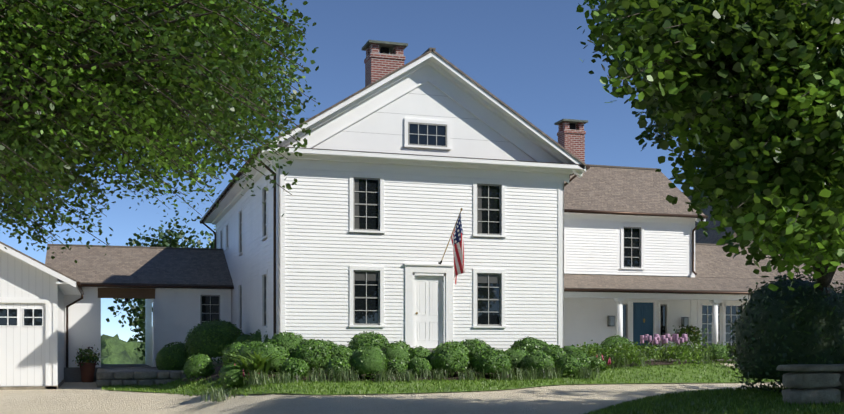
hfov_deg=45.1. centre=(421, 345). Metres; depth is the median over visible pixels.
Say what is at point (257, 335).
mound shrub
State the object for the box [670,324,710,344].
shrub
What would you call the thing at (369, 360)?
boxwood
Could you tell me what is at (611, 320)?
lantern
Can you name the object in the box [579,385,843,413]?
lawn island
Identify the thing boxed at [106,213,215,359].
tree
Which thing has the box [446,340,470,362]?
boxwood
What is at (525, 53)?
sky
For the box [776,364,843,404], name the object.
fieldstone wall
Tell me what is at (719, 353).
boxwood
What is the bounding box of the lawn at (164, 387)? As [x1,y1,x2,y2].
[101,361,778,396]
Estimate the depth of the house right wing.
37.37 m
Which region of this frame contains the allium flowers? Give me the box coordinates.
[640,334,687,361]
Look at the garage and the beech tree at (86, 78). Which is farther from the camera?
the garage
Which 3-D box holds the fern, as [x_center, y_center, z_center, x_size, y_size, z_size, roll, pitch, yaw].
[-4.071,0.479,24.701,2.123,0.797,2.351,0,0,7]
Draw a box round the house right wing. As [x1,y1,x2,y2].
[554,119,843,360]
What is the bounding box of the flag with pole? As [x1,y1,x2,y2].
[438,208,464,283]
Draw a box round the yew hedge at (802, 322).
[726,271,843,392]
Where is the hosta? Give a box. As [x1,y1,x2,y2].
[218,362,247,387]
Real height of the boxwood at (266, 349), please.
0.837 m
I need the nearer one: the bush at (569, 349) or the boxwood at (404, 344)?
the boxwood at (404, 344)
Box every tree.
[0,0,319,262]
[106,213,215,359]
[576,0,843,292]
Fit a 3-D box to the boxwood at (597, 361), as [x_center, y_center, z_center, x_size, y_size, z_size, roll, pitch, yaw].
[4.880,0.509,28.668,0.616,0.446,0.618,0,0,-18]
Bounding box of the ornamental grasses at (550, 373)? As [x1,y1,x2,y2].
[201,364,603,401]
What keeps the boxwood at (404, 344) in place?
on the bed mulch
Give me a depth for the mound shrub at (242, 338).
32.28 m
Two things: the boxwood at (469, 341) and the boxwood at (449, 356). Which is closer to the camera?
the boxwood at (449, 356)
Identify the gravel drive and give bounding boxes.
[0,361,783,413]
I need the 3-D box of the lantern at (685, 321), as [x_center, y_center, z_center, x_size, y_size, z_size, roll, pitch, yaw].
[9.745,-0.863,37.706,0.200,0.382,0.240,0,0,-18]
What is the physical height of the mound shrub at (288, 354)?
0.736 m
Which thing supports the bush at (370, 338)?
on the bed mulch
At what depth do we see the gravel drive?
23.22 m
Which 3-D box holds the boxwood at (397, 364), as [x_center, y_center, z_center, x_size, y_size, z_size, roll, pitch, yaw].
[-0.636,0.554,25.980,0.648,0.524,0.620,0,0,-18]
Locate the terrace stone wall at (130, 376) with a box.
[96,368,187,387]
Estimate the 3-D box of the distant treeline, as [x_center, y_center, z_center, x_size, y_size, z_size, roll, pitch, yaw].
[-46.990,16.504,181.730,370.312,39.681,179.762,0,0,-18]
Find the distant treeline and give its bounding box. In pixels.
[101,334,144,363]
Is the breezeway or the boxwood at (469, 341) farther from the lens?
the breezeway
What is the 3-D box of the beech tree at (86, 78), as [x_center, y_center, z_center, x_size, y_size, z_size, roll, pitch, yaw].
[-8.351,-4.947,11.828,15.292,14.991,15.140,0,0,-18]
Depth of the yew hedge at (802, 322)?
19.67 m
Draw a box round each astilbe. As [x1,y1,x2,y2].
[218,364,259,383]
[589,354,612,371]
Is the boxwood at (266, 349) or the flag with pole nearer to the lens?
the boxwood at (266, 349)
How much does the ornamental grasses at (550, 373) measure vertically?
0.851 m
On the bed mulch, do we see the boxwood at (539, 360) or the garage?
the boxwood at (539, 360)
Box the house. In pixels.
[199,40,589,351]
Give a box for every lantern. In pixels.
[608,316,614,325]
[681,317,688,326]
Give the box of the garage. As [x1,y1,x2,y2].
[0,241,83,389]
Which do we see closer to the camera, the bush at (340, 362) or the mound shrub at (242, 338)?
the bush at (340, 362)
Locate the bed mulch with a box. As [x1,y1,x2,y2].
[180,360,731,381]
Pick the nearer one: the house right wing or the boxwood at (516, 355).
the boxwood at (516, 355)
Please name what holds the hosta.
on the lawn at (164, 387)
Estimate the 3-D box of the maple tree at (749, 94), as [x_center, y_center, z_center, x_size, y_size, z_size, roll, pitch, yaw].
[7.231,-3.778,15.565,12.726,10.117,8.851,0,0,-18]
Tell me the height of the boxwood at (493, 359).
0.796 m
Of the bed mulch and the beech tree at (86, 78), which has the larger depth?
the bed mulch
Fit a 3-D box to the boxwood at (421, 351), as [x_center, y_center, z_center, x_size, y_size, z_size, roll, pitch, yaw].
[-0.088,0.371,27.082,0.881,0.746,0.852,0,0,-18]
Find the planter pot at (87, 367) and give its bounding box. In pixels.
[72,345,101,381]
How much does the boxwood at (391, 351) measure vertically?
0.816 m
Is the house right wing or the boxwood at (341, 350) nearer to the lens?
the boxwood at (341, 350)
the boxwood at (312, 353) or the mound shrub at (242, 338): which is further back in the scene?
the mound shrub at (242, 338)
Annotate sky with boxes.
[0,0,704,341]
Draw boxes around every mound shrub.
[155,341,189,369]
[183,353,214,379]
[184,319,244,362]
[221,342,245,364]
[235,333,252,342]
[248,329,261,341]
[262,331,268,342]
[269,346,291,371]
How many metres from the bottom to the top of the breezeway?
5.635 m
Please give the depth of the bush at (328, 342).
27.11 m
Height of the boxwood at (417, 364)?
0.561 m
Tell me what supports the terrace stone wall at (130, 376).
on the gravel drive
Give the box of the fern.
[219,350,298,380]
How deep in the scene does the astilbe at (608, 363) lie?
28.34 m
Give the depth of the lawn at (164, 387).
25.82 m
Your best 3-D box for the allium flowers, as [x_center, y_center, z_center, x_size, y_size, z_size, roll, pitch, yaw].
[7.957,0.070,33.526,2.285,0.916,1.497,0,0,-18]
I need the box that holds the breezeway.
[45,244,233,381]
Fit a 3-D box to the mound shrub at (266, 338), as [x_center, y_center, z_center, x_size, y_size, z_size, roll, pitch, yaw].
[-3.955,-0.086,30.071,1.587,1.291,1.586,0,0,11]
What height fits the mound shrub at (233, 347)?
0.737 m
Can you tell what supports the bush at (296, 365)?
on the bed mulch
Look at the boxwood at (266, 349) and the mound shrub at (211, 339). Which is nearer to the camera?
the boxwood at (266, 349)
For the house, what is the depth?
29.11 m
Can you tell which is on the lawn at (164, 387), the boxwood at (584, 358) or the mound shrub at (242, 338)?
the boxwood at (584, 358)
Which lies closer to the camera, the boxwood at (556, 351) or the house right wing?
the boxwood at (556, 351)
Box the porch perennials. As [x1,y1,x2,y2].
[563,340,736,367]
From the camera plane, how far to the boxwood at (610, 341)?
32.15 m
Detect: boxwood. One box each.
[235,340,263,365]
[248,342,284,373]
[267,331,306,353]
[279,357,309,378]
[290,339,332,371]
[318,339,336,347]
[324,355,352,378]
[331,344,352,359]
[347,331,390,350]
[349,344,387,378]
[380,343,410,369]
[385,357,408,375]
[390,340,410,349]
[407,356,432,376]
[408,346,430,359]
[428,342,469,376]
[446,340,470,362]
[460,338,490,346]
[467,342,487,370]
[470,347,511,376]
[504,347,529,371]
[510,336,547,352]
[520,350,555,374]
[542,344,565,362]
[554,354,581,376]
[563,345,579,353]
[567,349,590,369]
[590,356,605,370]
[601,334,630,356]
[705,344,728,362]
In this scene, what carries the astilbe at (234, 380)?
on the lawn at (164, 387)
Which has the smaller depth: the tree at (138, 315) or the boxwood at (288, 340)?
the boxwood at (288, 340)
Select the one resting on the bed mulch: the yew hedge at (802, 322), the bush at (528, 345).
the bush at (528, 345)
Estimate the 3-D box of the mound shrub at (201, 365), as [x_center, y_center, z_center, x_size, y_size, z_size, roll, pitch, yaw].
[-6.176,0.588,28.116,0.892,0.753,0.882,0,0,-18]
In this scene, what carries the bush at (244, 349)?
on the bed mulch
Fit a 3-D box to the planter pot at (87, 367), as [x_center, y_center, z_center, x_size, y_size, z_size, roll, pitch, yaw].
[-11.714,0.629,35.479,1.038,1.338,0.984,0,0,-29]
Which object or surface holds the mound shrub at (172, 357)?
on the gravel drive

